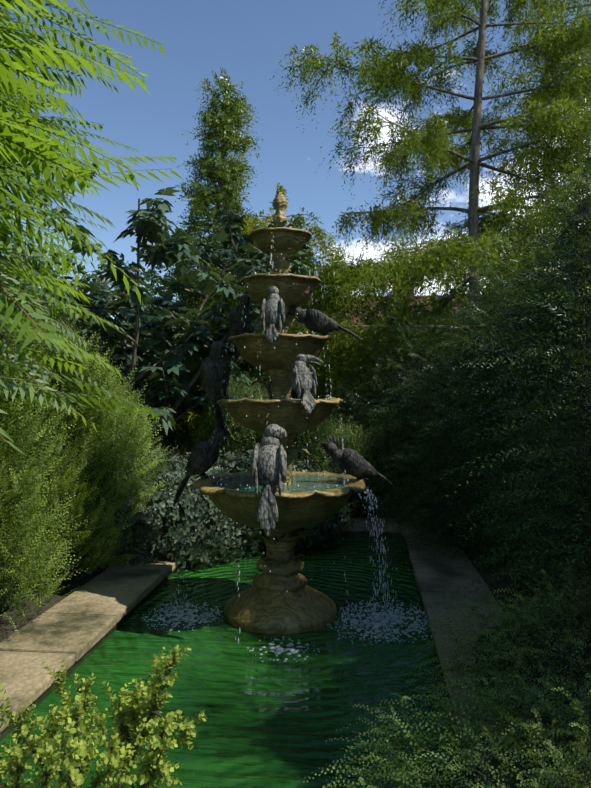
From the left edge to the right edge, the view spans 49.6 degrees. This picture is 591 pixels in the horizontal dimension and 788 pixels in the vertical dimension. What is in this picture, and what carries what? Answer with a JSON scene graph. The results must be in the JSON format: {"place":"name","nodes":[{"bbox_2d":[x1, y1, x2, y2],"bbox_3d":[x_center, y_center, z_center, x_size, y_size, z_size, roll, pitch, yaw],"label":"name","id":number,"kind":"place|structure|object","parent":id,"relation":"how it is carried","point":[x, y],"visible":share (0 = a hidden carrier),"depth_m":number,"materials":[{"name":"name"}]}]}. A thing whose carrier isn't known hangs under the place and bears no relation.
{"place":"outdoors","nodes":[
{"label":"outdoors","id":0,"kind":"place"},
{"bbox_2d":[0,536,469,787],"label":"pond water","id":1,"kind":"structure","parent":0,"point":[269,723],"depth_m":3.46,"materials":[{"name":"green liquid"}]},
{"bbox_2d":[0,448,551,641],"bbox_3d":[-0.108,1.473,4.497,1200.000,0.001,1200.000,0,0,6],"label":"ground","id":2,"kind":"structure","parent":0,"point":[7,628],"depth_m":4.76,"materials":[{"name":"soil"}]},
{"bbox_2d":[0,0,171,483],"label":"sumac rachis","id":3,"kind":"object","parent":2,"relation":"on","point":[18,144],"visible":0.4,"depth_m":3.02,"materials":[{"name":"green plant"}]},
{"bbox_2d":[0,287,177,632],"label":"yew hedge","id":4,"kind":"object","parent":2,"relation":"on","point":[22,534],"depth_m":4.81,"materials":[{"name":"green plant"}]},
{"bbox_2d":[0,0,182,495],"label":"sumac leaflets","id":5,"kind":"object","parent":2,"relation":"on","point":[21,62],"visible":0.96,"depth_m":3.10,"materials":[{"name":"green plant"}]},
{"bbox_2d":[4,238,185,450],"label":"trees","id":6,"kind":"object","parent":2,"relation":"on","point":[134,271],"depth_m":16.06,"materials":[{"name":"green plant"}]},
{"bbox_2d":[0,644,207,787],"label":"shrub","id":7,"kind":"object","parent":2,"relation":"on","point":[47,746],"depth_m":0.99,"materials":[{"name":"green plant"}]},
{"bbox_2d":[0,158,314,448],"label":"fig tree","id":8,"kind":"object","parent":2,"relation":"on","point":[155,230],"depth_m":7.67,"materials":[{"name":"green plant"}]},
{"bbox_2d":[0,531,402,741],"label":"pond basin","id":9,"kind":"object","parent":2,"relation":"on","point":[5,732],"depth_m":4.20,"materials":[{"name":"grey stone"}]},
{"bbox_2d":[192,192,365,633],"bbox_3d":[-0.108,0.312,4.493,1.196,3.462,1.196,0,0,6],"label":"fountain","id":10,"kind":"object","parent":9,"relation":"in","point":[267,603],"visible":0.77,"depth_m":4.29,"materials":[{"name":"brown stone"}]},
{"bbox_2d":[173,428,230,506],"bbox_3d":[-0.679,0.531,4.594,0.423,0.579,0.208,0,0,10],"label":"bird statue","id":11,"kind":"object","parent":10,"relation":"on","point":[203,457],"visible":0.98,"depth_m":4.53,"materials":[{"name":"grey stone"}]},
{"bbox_2d":[200,341,231,444],"bbox_3d":[-0.565,-0.007,4.606,0.188,0.745,0.221,0,0,14],"label":"bird statue","id":12,"kind":"object","parent":10,"relation":"on","point":[214,366],"visible":0.88,"depth_m":4.54,"materials":[{"name":"grey stone"}]},
{"bbox_2d":[228,295,251,359],"bbox_3d":[-0.385,-0.489,4.707,0.163,0.481,0.173,0,0,38],"label":"bird statue","id":13,"kind":"object","parent":10,"relation":"attached to","point":[237,319],"visible":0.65,"depth_m":4.66,"materials":[{"name":"grey metal"}]},
{"bbox_2d":[250,424,286,536],"bbox_3d":[-0.159,0.520,3.907,0.221,0.671,0.190,0,0,5],"label":"bird statue","id":14,"kind":"object","parent":10,"relation":"attached to","point":[268,471],"visible":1,"depth_m":3.83,"materials":[{"name":"grey stone"}]},
{"bbox_2d":[260,286,284,343],"bbox_3d":[-0.143,-0.513,4.152,0.161,0.386,0.167,0,0,6],"label":"bird statue","id":15,"kind":"object","parent":10,"relation":"on","point":[272,313],"visible":1,"depth_m":4.08,"materials":[{"name":"grey stone"}]},
{"bbox_2d":[212,474,347,491],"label":"bowl water","id":16,"kind":"structure","parent":10,"relation":"in","point":[306,482],"depth_m":4.47,"materials":[{"name":"teal liquid"}]},
{"bbox_2d":[290,354,323,412],"bbox_3d":[0.059,-0.069,4.109,0.184,0.384,0.218,0,0,22],"label":"bird statue","id":17,"kind":"object","parent":10,"relation":"on","point":[304,383],"visible":1,"depth_m":4.06,"materials":[{"name":"grey stone"}]},
{"bbox_2d":[287,306,362,339],"bbox_3d":[0.166,-0.490,4.423,0.611,0.250,0.177,0,0,14],"label":"bird statue","id":18,"kind":"object","parent":10,"relation":"attached to","point":[315,320],"visible":0.98,"depth_m":4.36,"materials":[{"name":"grey stone"}]},
{"bbox_2d":[321,435,394,486],"bbox_3d":[0.441,0.471,4.494,0.527,0.371,0.202,0,0,0],"label":"bird statue","id":19,"kind":"object","parent":10,"relation":"attached to","point":[354,463],"visible":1,"depth_m":4.43,"materials":[{"name":"grey stone"}]},
{"bbox_2d":[141,232,431,661],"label":"falling water","id":20,"kind":"structure","parent":9,"relation":"in","point":[191,616],"depth_m":4.31,"materials":[{"name":"clear liquid"}]},
{"bbox_2d":[56,434,358,577],"bbox_3d":[-1.198,1.020,6.278,3.603,1.433,2.096,0,0,-30],"label":"ivy mound","id":21,"kind":"object","parent":2,"relation":"on","point":[213,543],"depth_m":5.62,"materials":[{"name":"green plant"}]},
{"bbox_2d":[99,67,315,456],"bbox_3d":[-1.676,-2.170,11.486,4.602,7.388,4.263,0,0,6],"label":"tree","id":22,"kind":"object","parent":2,"relation":"on","point":[218,132],"depth_m":11.24,"materials":[{"name":"green plant"}]},
{"bbox_2d":[137,182,361,462],"bbox_3d":[-0.522,-0.764,11.273,5.123,6.030,5.387,0,0,6],"label":"tree","id":23,"kind":"object","parent":2,"relation":"on","point":[318,236],"depth_m":10.96,"materials":[{"name":"green plant"}]},
{"bbox_2d":[0,517,539,772],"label":"coping","id":24,"kind":"object","parent":2,"relation":"on","point":[71,629],"visible":0.44,"depth_m":4.14,"materials":[{"name":"stone"}]},
{"bbox_2d":[183,368,422,521],"bbox_3d":[0.291,0.622,7.785,3.633,1.885,1.795,0,0,6],"label":"bush","id":25,"kind":"object","parent":2,"relation":"on","point":[210,426],"depth_m":7.43,"materials":[{"name":"green plant"}]},
{"bbox_2d":[310,277,468,324],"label":"roof","id":26,"kind":"structure","parent":2,"relation":"on","point":[397,299],"depth_m":28.70,"materials":[{"name":"tile"}]},
{"bbox_2d":[315,298,463,441],"bbox_3d":[1.422,0.382,10.568,5.083,3.964,5.542,0,0,38],"label":"shrub","id":27,"kind":"object","parent":2,"relation":"on","point":[401,316],"depth_m":9.77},
{"bbox_2d":[256,0,590,387],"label":"cedar","id":28,"kind":"object","parent":2,"relation":"on","point":[451,249],"depth_m":8.81,"materials":[{"name":"green plant"}]},
{"bbox_2d":[321,221,546,388],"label":"trees","id":29,"kind":"object","parent":2,"relation":"on","point":[466,289],"depth_m":15.24,"materials":[{"name":"green plant"}]},
{"bbox_2d":[303,558,590,787],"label":"bush","id":30,"kind":"object","parent":2,"relation":"on","point":[526,728],"depth_m":2.34,"materials":[{"name":"green plant"}]},
{"bbox_2d":[317,99,590,757],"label":"cypress hedge","id":31,"kind":"object","parent":2,"relation":"on","point":[540,303],"depth_m":4.94,"materials":[{"name":"green plant"}]},
{"bbox_2d":[371,0,590,343],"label":"cedar","id":32,"kind":"object","parent":2,"relation":"on","point":[525,160],"depth_m":11.06,"materials":[{"name":"green plant"}]},
{"bbox_2d":[0,0,590,318],"label":"sky","id":33,"kind":"structure","parent":0,"point":[249,39],"materials":[{"name":"blue"}]}
]}

